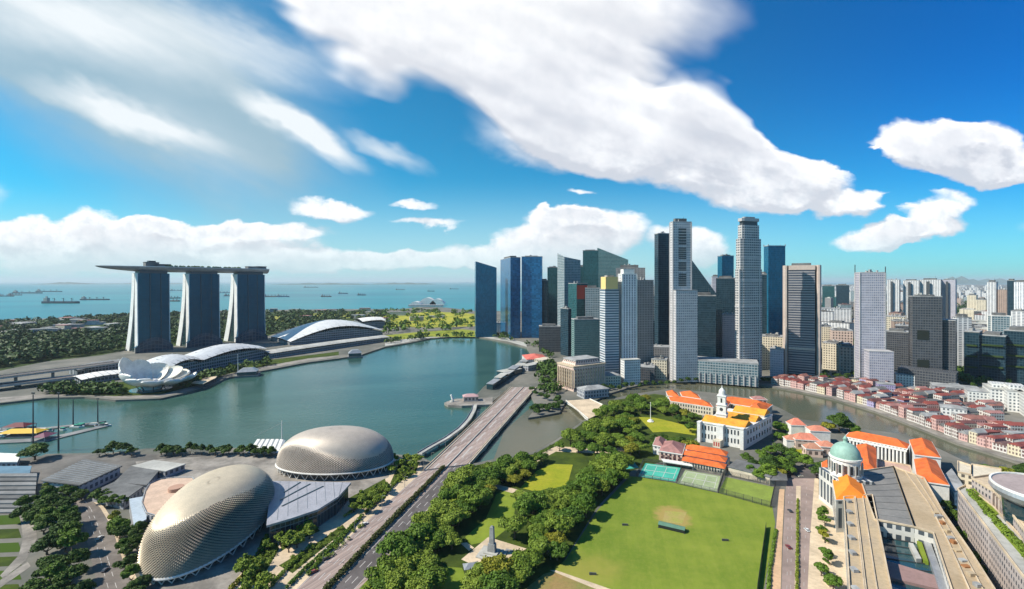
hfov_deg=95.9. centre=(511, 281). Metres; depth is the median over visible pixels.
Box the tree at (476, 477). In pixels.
[470,469,484,481]
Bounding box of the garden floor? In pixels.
[0,311,370,370]
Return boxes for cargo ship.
[12,290,42,292]
[35,289,61,291]
[41,296,79,302]
[80,296,109,299]
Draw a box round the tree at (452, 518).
[441,510,464,526]
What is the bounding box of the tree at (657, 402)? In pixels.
[651,399,669,406]
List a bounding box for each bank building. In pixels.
[762,332,782,369]
[770,345,783,375]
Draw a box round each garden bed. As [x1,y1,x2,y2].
[252,535,278,584]
[279,525,345,572]
[280,529,319,549]
[348,479,388,507]
[390,461,418,483]
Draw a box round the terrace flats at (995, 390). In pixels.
[982,381,1004,403]
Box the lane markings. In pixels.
[85,466,806,588]
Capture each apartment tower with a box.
[887,278,900,314]
[903,279,919,319]
[920,276,941,295]
[942,278,956,318]
[967,294,977,308]
[976,298,986,310]
[987,280,997,314]
[998,288,1006,314]
[1007,279,1015,315]
[1011,308,1023,325]
[1014,280,1023,309]
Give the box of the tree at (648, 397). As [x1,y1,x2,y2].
[641,394,650,400]
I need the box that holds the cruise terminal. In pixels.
[408,297,445,306]
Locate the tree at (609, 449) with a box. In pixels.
[602,445,616,452]
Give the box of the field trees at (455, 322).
[382,307,474,333]
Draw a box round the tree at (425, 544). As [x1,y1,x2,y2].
[420,539,439,552]
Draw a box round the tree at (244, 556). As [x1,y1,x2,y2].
[237,553,251,561]
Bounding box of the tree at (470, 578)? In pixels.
[461,574,485,583]
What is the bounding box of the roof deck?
[95,261,268,273]
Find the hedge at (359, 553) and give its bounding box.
[322,465,445,588]
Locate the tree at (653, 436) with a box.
[649,433,658,439]
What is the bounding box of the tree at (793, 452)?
[782,448,799,457]
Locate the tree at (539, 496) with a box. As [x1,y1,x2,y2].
[518,491,548,514]
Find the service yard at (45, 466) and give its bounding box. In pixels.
[18,452,246,506]
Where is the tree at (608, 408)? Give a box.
[599,404,613,415]
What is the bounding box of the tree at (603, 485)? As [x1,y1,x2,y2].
[595,479,609,495]
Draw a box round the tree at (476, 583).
[459,579,485,588]
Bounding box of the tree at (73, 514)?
[56,510,80,523]
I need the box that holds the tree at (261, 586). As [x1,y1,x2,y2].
[252,583,269,588]
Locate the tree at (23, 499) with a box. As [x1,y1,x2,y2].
[12,494,34,506]
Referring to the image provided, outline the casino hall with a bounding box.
[69,359,120,374]
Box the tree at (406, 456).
[402,453,411,462]
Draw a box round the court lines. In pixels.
[642,464,716,488]
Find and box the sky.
[0,0,1023,281]
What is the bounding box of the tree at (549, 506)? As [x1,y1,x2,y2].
[542,503,557,508]
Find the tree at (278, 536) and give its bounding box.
[273,531,286,546]
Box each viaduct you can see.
[0,361,118,386]
[0,374,76,387]
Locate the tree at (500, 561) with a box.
[480,552,513,573]
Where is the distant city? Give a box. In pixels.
[821,285,1003,301]
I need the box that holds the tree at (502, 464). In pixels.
[493,459,508,470]
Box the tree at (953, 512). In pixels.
[947,509,957,517]
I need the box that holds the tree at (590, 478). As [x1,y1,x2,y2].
[573,471,599,489]
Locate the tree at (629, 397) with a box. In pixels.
[625,394,636,403]
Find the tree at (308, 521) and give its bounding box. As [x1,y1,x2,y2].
[303,517,312,525]
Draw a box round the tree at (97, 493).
[87,487,109,499]
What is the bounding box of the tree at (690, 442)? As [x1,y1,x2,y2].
[681,440,699,445]
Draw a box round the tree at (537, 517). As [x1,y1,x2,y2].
[526,513,546,522]
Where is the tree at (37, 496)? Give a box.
[31,495,40,502]
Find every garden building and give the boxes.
[12,321,36,324]
[27,328,60,333]
[53,324,84,327]
[55,324,71,329]
[60,319,86,323]
[77,320,98,324]
[89,327,107,332]
[351,314,365,317]
[390,312,406,315]
[409,317,423,320]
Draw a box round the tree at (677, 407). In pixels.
[674,405,681,413]
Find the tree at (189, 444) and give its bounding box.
[184,441,192,453]
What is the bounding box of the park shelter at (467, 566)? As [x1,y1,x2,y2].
[463,561,477,569]
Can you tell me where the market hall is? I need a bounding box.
[40,459,121,494]
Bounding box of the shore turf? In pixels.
[47,352,338,395]
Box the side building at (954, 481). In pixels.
[945,468,962,509]
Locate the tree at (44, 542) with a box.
[28,531,59,554]
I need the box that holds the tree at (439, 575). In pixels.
[409,562,448,586]
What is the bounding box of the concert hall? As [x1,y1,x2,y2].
[697,405,772,449]
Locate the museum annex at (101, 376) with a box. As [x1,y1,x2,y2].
[72,370,119,383]
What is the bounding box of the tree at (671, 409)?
[668,407,677,416]
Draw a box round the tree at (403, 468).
[398,465,408,475]
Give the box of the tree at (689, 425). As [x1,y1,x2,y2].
[684,422,696,430]
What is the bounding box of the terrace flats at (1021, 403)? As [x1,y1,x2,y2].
[1017,387,1023,415]
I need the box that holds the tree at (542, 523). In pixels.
[530,521,549,530]
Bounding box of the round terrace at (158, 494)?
[141,477,193,528]
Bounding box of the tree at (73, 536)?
[57,527,89,552]
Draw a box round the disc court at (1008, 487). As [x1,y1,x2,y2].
[988,472,1023,525]
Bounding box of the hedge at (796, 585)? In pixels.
[794,498,799,588]
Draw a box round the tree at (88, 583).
[73,578,96,588]
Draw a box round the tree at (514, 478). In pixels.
[504,474,521,484]
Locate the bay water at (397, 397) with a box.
[0,337,533,462]
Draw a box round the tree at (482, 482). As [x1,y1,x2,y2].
[472,480,486,486]
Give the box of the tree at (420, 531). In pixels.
[404,522,435,544]
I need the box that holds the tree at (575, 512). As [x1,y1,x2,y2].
[553,505,584,524]
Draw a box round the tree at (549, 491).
[541,487,559,495]
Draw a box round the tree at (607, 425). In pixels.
[600,421,617,431]
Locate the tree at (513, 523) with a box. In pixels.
[498,514,527,538]
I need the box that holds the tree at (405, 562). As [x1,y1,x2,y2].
[395,555,419,570]
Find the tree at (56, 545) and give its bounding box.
[50,542,67,551]
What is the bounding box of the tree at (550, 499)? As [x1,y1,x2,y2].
[544,495,555,505]
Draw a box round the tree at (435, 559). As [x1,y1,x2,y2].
[415,554,440,570]
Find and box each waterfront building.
[497,368,521,374]
[522,362,539,370]
[535,357,552,361]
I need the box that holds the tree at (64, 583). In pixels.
[50,579,76,588]
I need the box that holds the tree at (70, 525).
[57,520,82,535]
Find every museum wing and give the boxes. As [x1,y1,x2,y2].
[666,390,678,398]
[668,396,712,415]
[680,391,700,398]
[727,397,772,413]
[750,396,766,402]
[750,403,768,410]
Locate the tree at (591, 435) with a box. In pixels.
[586,432,600,442]
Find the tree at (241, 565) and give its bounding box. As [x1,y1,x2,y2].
[233,558,252,573]
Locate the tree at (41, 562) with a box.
[35,554,62,568]
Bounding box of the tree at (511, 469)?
[505,464,518,474]
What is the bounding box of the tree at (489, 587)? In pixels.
[475,585,492,588]
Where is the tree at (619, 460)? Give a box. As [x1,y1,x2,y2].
[604,452,633,469]
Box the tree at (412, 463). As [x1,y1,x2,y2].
[407,460,417,469]
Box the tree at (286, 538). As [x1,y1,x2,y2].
[281,533,298,552]
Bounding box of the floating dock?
[0,421,107,443]
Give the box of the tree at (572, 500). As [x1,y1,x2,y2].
[567,494,577,505]
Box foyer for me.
[266,481,350,542]
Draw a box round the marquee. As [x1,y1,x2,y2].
[661,459,692,466]
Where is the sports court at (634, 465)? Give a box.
[627,463,638,468]
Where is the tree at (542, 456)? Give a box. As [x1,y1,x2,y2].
[534,452,548,462]
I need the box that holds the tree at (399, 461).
[394,459,405,467]
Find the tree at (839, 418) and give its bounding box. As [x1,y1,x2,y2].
[826,412,852,432]
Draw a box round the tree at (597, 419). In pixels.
[590,418,601,422]
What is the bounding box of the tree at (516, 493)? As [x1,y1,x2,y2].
[510,489,526,497]
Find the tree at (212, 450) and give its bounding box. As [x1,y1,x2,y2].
[209,447,217,455]
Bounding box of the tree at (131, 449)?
[124,446,138,456]
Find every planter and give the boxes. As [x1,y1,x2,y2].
[822,557,830,564]
[822,579,831,586]
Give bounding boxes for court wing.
[821,460,827,466]
[832,474,865,532]
[856,443,876,469]
[909,438,940,472]
[913,457,949,508]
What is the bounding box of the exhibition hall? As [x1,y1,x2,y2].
[271,320,382,344]
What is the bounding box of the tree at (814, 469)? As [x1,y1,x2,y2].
[808,465,818,477]
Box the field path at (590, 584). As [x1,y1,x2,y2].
[551,570,608,588]
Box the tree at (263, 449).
[258,446,267,456]
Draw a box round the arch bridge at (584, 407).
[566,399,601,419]
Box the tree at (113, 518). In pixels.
[106,515,125,524]
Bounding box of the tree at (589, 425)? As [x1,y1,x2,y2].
[582,420,599,431]
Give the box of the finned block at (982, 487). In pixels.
[971,474,1023,541]
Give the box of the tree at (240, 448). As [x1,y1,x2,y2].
[236,445,247,454]
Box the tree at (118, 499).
[114,495,129,502]
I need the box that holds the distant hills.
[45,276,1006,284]
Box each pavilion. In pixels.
[234,367,260,377]
[347,349,362,358]
[462,393,478,401]
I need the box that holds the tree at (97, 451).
[92,449,105,455]
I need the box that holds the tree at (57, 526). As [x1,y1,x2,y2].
[47,518,80,533]
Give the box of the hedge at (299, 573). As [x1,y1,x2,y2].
[285,528,347,587]
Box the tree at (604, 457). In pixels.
[599,454,608,460]
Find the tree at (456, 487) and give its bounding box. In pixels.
[451,484,468,495]
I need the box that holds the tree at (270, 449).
[265,446,276,456]
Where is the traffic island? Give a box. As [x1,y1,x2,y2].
[795,486,800,581]
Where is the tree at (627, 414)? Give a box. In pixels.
[621,412,634,416]
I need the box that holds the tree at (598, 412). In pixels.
[592,408,607,418]
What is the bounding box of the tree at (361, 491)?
[357,489,365,496]
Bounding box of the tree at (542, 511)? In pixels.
[535,508,547,515]
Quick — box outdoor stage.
[246,421,284,454]
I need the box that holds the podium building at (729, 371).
[698,356,758,386]
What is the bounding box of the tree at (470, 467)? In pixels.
[455,464,479,473]
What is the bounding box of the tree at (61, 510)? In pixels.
[50,505,79,518]
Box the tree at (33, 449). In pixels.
[15,442,48,459]
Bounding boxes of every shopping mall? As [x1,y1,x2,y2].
[146,354,201,372]
[186,343,266,369]
[265,335,388,357]
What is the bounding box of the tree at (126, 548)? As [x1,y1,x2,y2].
[117,542,138,554]
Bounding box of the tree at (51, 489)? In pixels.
[39,485,58,496]
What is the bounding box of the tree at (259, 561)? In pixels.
[251,556,267,570]
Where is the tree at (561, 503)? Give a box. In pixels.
[554,498,569,508]
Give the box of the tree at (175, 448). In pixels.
[167,445,181,453]
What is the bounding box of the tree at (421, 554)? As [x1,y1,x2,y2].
[409,548,433,561]
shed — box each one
[0,453,19,465]
[0,466,31,472]
[92,481,143,509]
[116,466,158,491]
[133,460,185,477]
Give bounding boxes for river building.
[577,385,608,398]
[605,372,620,385]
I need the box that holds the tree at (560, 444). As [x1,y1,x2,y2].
[553,441,563,450]
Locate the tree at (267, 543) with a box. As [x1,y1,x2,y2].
[262,538,273,550]
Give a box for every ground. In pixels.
[0,284,1023,463]
[0,388,969,588]
[233,458,422,588]
[433,394,702,588]
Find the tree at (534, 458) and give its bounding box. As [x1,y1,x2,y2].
[529,455,539,461]
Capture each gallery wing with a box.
[843,494,891,588]
[893,466,995,588]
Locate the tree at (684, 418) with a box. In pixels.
[681,416,690,422]
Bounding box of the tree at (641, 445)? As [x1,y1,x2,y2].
[634,441,649,453]
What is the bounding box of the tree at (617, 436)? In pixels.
[611,433,624,446]
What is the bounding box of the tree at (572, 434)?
[561,428,580,444]
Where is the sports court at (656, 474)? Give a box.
[639,463,679,480]
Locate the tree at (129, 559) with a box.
[111,553,138,568]
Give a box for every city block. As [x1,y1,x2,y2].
[497,320,499,331]
[641,362,654,381]
[651,355,667,379]
[654,344,668,372]
[711,274,717,291]
[821,306,851,321]
[821,310,833,320]
[821,320,853,337]
[821,323,831,351]
[822,285,834,307]
[822,339,849,369]
[825,297,832,307]
[830,327,852,344]
[836,284,848,305]
[838,303,850,307]
[839,343,853,371]
[851,290,853,300]
[886,314,904,329]
[886,328,908,369]
[889,311,904,315]
[891,318,908,327]
[895,322,908,330]
[960,308,975,319]
[964,328,982,382]
[972,322,986,327]
[974,310,984,318]
[974,324,985,328]
[975,313,984,319]
[976,327,986,332]
[977,290,981,297]
[980,331,1006,382]
[982,310,986,320]
[987,312,1011,333]
[1004,326,1023,384]
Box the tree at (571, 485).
[565,480,581,489]
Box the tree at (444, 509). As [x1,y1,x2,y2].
[427,502,457,516]
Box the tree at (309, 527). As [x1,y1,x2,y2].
[302,523,315,538]
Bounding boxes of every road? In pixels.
[0,492,79,513]
[76,501,130,588]
[297,467,449,588]
[333,465,464,588]
[781,478,814,588]
[786,466,818,477]
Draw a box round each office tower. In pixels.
[475,261,496,336]
[500,256,520,337]
[522,255,542,337]
[539,324,560,351]
[542,279,547,323]
[547,266,556,324]
[557,253,580,325]
[561,306,570,355]
[568,281,587,317]
[571,316,599,359]
[581,265,582,282]
[583,250,597,287]
[585,285,599,318]
[597,248,627,288]
[600,275,618,373]
[616,264,644,279]
[618,269,640,384]
[637,277,653,363]
[654,231,668,344]
[669,217,697,381]
[692,261,721,356]
[698,288,715,356]
[716,276,734,313]
[718,254,733,277]
[722,312,734,357]
[735,217,761,379]
[762,272,766,333]
[763,244,785,334]
[783,263,820,375]
[854,267,893,382]
[898,293,957,387]
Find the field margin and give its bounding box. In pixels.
[526,572,594,588]
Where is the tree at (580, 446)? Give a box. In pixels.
[570,441,586,452]
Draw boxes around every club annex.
[728,459,772,484]
[770,469,787,485]
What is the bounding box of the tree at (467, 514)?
[454,507,470,525]
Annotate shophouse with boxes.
[771,375,780,384]
[779,376,788,385]
[784,377,793,386]
[791,378,801,387]
[797,380,808,389]
[798,373,808,380]
[805,384,809,390]
[808,377,818,380]
[810,381,822,392]
[817,383,829,393]
[818,375,827,380]
[826,385,837,395]
[829,382,841,385]
[837,387,850,398]
[844,390,852,400]
[847,385,856,389]
[849,390,864,401]
[857,394,870,403]
[859,384,871,388]
[859,388,870,392]
[862,396,874,404]
[865,387,878,391]
[866,379,878,386]
[867,398,881,407]
[872,386,887,389]
[872,393,888,397]
[876,401,888,408]
[877,390,891,397]
[879,402,892,410]
[880,398,894,400]
[884,403,899,412]
[891,396,903,400]
[891,406,898,415]
[892,392,901,396]
[894,383,902,387]
[894,388,905,392]
[897,398,909,401]
[898,394,911,397]
[899,404,913,417]
[902,389,913,393]
[907,402,926,407]
[907,408,924,421]
[909,395,925,398]
[910,399,926,402]
[912,391,927,398]
[913,412,920,423]
[915,386,927,389]
[919,412,937,425]
[922,401,938,408]
[923,408,939,414]
[924,390,935,398]
[925,418,931,428]
[926,399,943,407]
[931,415,950,430]
[933,393,950,399]
[938,423,944,432]
[942,388,955,392]
[944,399,961,404]
[944,422,964,436]
[948,392,958,398]
[951,390,963,394]
[951,411,956,419]
[951,425,970,438]
[956,414,974,419]
[956,420,976,427]
[959,395,966,401]
[959,430,968,441]
[962,402,975,405]
[962,415,984,422]
[967,405,985,408]
[967,408,978,414]
[969,428,987,444]
[976,407,994,414]
[977,423,990,427]
[977,435,989,447]
[978,400,996,404]
[982,410,1004,419]
[982,416,996,422]
[984,424,1007,429]
[985,429,999,433]
[986,403,1002,411]
[986,420,1003,423]
[986,435,1004,448]
[987,433,1006,434]
[992,421,1011,424]
[992,441,1011,453]
[1001,430,1023,434]
[1002,434,1023,442]
[1003,422,1023,431]
[1007,441,1023,457]
[1021,448,1023,457]
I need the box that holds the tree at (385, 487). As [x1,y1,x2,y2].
[382,484,390,494]
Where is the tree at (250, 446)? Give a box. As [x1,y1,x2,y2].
[245,443,258,455]
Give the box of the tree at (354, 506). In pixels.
[348,502,358,511]
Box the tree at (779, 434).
[773,432,788,440]
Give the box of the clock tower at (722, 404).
[716,387,727,417]
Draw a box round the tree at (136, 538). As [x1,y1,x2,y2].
[127,533,143,548]
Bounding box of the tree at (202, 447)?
[196,444,205,454]
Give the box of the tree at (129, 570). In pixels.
[120,563,141,579]
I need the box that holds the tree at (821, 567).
[813,562,829,575]
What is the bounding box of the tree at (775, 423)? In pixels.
[772,421,780,429]
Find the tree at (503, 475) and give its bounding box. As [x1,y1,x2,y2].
[497,471,506,482]
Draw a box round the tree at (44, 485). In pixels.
[40,482,48,488]
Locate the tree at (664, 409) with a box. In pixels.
[657,406,669,413]
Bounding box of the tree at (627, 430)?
[623,427,637,433]
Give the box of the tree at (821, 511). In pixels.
[816,506,828,515]
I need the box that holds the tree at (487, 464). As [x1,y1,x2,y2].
[482,462,493,467]
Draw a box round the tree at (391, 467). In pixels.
[387,465,396,472]
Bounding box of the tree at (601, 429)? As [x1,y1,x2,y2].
[596,426,609,433]
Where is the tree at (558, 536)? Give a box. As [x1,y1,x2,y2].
[544,530,567,543]
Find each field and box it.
[275,312,384,321]
[385,312,474,327]
[386,329,474,338]
[552,476,774,588]
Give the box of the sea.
[0,282,902,319]
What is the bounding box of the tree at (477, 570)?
[465,561,488,576]
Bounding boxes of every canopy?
[0,428,49,437]
[1,422,36,430]
[31,432,57,441]
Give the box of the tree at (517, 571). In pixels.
[504,563,528,582]
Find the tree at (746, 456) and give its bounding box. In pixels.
[740,452,753,459]
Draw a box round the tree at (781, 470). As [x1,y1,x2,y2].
[776,467,786,473]
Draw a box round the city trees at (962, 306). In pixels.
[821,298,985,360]
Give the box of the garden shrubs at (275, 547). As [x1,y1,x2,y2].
[250,462,419,584]
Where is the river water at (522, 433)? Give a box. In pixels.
[494,382,1016,468]
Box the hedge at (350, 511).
[343,502,361,516]
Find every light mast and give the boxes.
[31,392,34,443]
[57,392,59,450]
[72,398,74,424]
[96,398,98,421]
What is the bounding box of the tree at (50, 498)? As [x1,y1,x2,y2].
[32,492,64,506]
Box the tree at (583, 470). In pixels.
[579,468,591,473]
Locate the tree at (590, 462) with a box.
[588,458,603,470]
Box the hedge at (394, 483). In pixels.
[364,476,400,512]
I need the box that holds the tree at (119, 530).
[108,525,130,538]
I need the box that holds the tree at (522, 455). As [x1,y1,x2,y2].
[513,451,531,468]
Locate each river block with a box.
[875,381,895,390]
[894,372,914,386]
[929,382,978,389]
[939,404,967,416]
[964,388,988,402]
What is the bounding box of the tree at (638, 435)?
[628,432,645,440]
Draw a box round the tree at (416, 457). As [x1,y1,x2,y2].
[412,454,423,459]
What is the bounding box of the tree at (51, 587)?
[42,585,61,588]
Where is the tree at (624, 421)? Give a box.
[612,416,636,432]
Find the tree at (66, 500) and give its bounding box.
[54,496,77,507]
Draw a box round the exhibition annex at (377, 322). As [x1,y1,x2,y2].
[354,317,384,328]
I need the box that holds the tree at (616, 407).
[611,404,619,414]
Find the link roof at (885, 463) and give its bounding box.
[877,459,911,471]
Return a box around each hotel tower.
[125,270,172,352]
[176,271,222,347]
[224,272,267,342]
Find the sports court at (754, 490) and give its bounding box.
[719,477,773,504]
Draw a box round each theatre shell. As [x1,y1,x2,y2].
[137,464,274,584]
[275,425,393,480]
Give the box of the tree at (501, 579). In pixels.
[479,569,520,588]
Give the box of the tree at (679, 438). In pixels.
[675,436,685,441]
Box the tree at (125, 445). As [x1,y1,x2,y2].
[119,442,132,454]
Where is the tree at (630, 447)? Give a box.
[622,442,638,455]
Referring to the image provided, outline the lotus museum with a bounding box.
[118,357,196,392]
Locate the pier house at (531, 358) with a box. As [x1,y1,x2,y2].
[522,353,544,362]
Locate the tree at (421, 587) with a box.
[405,585,427,588]
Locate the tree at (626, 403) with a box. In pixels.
[622,401,633,406]
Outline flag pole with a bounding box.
[647,402,653,421]
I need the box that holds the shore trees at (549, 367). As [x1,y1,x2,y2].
[37,331,1011,393]
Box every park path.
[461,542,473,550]
[495,484,516,492]
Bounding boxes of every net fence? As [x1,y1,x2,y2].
[637,458,681,482]
[677,465,722,492]
[718,470,775,507]
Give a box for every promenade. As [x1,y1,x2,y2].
[0,355,338,401]
[385,337,526,346]
[537,446,623,461]
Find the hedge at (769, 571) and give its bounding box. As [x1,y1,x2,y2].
[766,528,777,588]
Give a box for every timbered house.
[652,436,665,454]
[659,440,685,461]
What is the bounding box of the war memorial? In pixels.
[475,525,507,558]
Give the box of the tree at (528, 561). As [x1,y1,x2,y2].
[511,548,543,576]
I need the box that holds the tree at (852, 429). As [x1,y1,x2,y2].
[849,427,860,431]
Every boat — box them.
[69,424,84,427]
[85,422,98,425]
[94,423,111,426]
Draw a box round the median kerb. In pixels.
[330,468,445,588]
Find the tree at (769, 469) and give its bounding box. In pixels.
[759,463,777,474]
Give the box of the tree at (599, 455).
[595,451,610,457]
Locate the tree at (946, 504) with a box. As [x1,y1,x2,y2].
[938,500,951,509]
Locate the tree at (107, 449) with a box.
[101,447,112,455]
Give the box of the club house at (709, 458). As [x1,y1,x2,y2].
[682,444,729,474]
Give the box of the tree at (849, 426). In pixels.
[837,422,860,431]
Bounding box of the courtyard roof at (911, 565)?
[882,537,946,588]
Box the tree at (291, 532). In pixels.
[282,529,295,546]
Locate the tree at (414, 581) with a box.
[403,572,435,588]
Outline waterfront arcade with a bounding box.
[486,358,528,389]
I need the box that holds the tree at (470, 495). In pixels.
[457,485,491,512]
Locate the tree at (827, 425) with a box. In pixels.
[821,421,836,430]
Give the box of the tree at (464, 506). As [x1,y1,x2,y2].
[457,501,476,518]
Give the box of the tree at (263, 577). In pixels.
[255,570,277,584]
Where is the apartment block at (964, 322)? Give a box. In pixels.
[952,314,971,365]
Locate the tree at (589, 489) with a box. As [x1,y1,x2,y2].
[581,484,597,496]
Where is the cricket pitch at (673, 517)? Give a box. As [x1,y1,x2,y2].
[663,511,686,523]
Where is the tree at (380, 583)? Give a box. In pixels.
[371,576,386,588]
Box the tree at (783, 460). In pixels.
[771,455,789,464]
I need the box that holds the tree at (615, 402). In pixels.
[607,400,623,405]
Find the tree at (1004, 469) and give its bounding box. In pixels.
[998,466,1014,471]
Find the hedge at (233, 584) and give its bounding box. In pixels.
[228,555,255,588]
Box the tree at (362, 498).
[356,494,368,503]
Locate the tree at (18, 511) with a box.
[9,503,34,518]
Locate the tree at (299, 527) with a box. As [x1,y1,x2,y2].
[296,525,302,530]
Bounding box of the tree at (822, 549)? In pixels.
[818,547,831,552]
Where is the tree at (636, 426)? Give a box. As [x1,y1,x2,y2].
[625,424,641,429]
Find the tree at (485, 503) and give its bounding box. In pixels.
[474,498,490,508]
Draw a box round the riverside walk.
[771,384,1023,462]
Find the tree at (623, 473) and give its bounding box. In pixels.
[615,468,629,480]
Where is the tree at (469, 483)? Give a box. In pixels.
[462,480,473,486]
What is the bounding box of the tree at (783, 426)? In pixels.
[776,423,788,431]
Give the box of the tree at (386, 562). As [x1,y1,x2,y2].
[363,552,399,578]
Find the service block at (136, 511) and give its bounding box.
[129,496,145,533]
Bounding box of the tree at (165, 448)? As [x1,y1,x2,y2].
[160,445,172,455]
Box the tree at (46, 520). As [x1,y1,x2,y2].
[29,513,57,533]
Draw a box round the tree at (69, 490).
[63,486,78,496]
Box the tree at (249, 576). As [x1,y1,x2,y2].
[240,571,254,580]
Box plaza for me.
[461,537,525,562]
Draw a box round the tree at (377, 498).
[372,494,382,504]
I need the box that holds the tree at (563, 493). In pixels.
[552,489,572,503]
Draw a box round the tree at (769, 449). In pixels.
[763,445,776,452]
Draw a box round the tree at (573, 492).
[571,490,580,494]
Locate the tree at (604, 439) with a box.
[593,433,615,446]
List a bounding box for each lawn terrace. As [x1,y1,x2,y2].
[0,515,20,524]
[0,529,20,538]
[0,542,19,552]
[0,556,21,565]
[0,570,20,579]
[0,584,18,588]
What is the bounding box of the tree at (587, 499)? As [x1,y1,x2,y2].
[575,492,595,516]
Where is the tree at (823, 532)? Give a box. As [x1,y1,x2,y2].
[818,529,828,542]
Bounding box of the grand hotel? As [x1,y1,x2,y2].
[557,355,605,391]
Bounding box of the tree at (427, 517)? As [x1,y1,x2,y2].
[411,509,437,526]
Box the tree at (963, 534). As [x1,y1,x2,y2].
[957,530,967,541]
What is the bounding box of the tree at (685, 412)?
[679,409,690,415]
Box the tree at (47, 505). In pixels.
[40,503,53,506]
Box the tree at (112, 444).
[104,440,118,453]
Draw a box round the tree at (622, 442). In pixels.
[615,438,631,451]
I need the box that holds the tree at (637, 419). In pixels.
[628,417,640,423]
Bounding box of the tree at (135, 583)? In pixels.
[123,578,149,588]
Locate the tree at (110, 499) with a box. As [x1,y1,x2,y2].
[105,494,117,506]
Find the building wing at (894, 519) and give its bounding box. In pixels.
[861,466,914,541]
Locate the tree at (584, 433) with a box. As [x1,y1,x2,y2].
[580,430,590,441]
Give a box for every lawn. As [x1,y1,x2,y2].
[359,498,457,588]
[371,549,464,588]
[465,491,515,544]
[521,464,572,490]
[639,417,696,434]
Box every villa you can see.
[782,434,793,447]
[785,418,806,433]
[793,432,820,449]
[801,443,823,457]
[805,425,830,441]
[814,440,833,455]
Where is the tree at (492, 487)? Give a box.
[483,484,495,492]
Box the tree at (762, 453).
[755,449,770,457]
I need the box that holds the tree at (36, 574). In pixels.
[31,562,66,581]
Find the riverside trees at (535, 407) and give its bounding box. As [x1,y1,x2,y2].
[529,369,977,412]
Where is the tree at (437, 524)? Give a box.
[433,516,445,530]
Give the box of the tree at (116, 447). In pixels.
[114,442,122,453]
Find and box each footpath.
[0,517,36,577]
[0,562,29,586]
[94,502,135,579]
[771,489,784,588]
[808,478,846,588]
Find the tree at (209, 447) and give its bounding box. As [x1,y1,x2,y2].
[204,444,212,453]
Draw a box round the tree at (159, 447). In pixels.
[153,443,167,454]
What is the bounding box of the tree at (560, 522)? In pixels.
[544,514,574,532]
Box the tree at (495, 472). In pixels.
[479,465,502,479]
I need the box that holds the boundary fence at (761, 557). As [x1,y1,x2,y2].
[757,526,765,588]
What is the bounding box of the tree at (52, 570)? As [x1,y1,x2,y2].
[39,561,68,584]
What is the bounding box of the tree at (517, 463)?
[514,459,522,471]
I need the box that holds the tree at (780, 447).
[771,443,788,455]
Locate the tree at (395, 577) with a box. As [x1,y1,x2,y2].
[383,567,413,588]
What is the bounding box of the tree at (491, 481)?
[485,476,500,485]
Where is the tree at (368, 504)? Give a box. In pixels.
[358,500,373,510]
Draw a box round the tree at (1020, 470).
[1014,468,1023,472]
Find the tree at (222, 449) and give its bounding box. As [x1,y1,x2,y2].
[216,445,230,454]
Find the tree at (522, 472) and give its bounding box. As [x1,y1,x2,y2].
[516,469,530,478]
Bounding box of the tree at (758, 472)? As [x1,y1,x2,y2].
[752,468,764,477]
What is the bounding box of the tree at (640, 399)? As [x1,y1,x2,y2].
[633,396,647,403]
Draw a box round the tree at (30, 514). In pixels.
[22,505,45,521]
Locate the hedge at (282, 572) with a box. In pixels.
[269,552,303,588]
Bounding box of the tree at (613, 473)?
[605,468,621,485]
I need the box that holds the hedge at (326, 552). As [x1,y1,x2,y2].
[306,514,363,574]
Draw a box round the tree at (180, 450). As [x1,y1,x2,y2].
[175,448,186,455]
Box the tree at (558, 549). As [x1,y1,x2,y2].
[547,541,569,560]
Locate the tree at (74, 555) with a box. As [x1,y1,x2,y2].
[57,548,90,564]
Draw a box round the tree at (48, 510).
[34,506,56,518]
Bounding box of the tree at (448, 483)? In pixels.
[439,478,463,490]
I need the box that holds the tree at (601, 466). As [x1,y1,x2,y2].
[593,461,616,472]
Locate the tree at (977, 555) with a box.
[972,550,981,561]
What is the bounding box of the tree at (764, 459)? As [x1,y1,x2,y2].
[759,455,779,467]
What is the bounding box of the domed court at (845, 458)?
[819,435,873,508]
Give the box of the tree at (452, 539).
[443,531,462,549]
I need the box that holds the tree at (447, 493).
[437,487,458,500]
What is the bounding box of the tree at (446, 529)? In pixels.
[439,525,454,534]
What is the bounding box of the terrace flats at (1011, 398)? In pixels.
[1002,382,1023,412]
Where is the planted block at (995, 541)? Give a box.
[957,484,1023,588]
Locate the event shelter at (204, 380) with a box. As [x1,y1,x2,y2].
[192,375,219,387]
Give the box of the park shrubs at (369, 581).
[361,431,795,588]
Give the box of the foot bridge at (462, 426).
[417,405,476,454]
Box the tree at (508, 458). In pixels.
[496,454,515,464]
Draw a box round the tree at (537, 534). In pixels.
[528,531,547,547]
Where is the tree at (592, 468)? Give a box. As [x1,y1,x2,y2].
[584,465,597,473]
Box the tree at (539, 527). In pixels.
[526,523,548,536]
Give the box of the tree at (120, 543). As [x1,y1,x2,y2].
[114,538,130,548]
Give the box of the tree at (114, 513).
[107,510,120,518]
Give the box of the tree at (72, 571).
[51,563,88,585]
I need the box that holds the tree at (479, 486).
[472,484,491,491]
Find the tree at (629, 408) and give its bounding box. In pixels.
[624,406,634,411]
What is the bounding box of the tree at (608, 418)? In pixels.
[602,416,620,428]
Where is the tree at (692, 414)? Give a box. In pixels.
[688,412,697,419]
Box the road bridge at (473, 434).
[424,387,536,470]
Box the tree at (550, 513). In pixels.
[544,507,559,517]
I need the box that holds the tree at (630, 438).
[624,435,635,441]
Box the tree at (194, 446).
[191,443,198,454]
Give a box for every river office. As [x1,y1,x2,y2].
[957,460,971,488]
[971,463,1000,475]
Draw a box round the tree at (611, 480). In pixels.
[596,474,616,485]

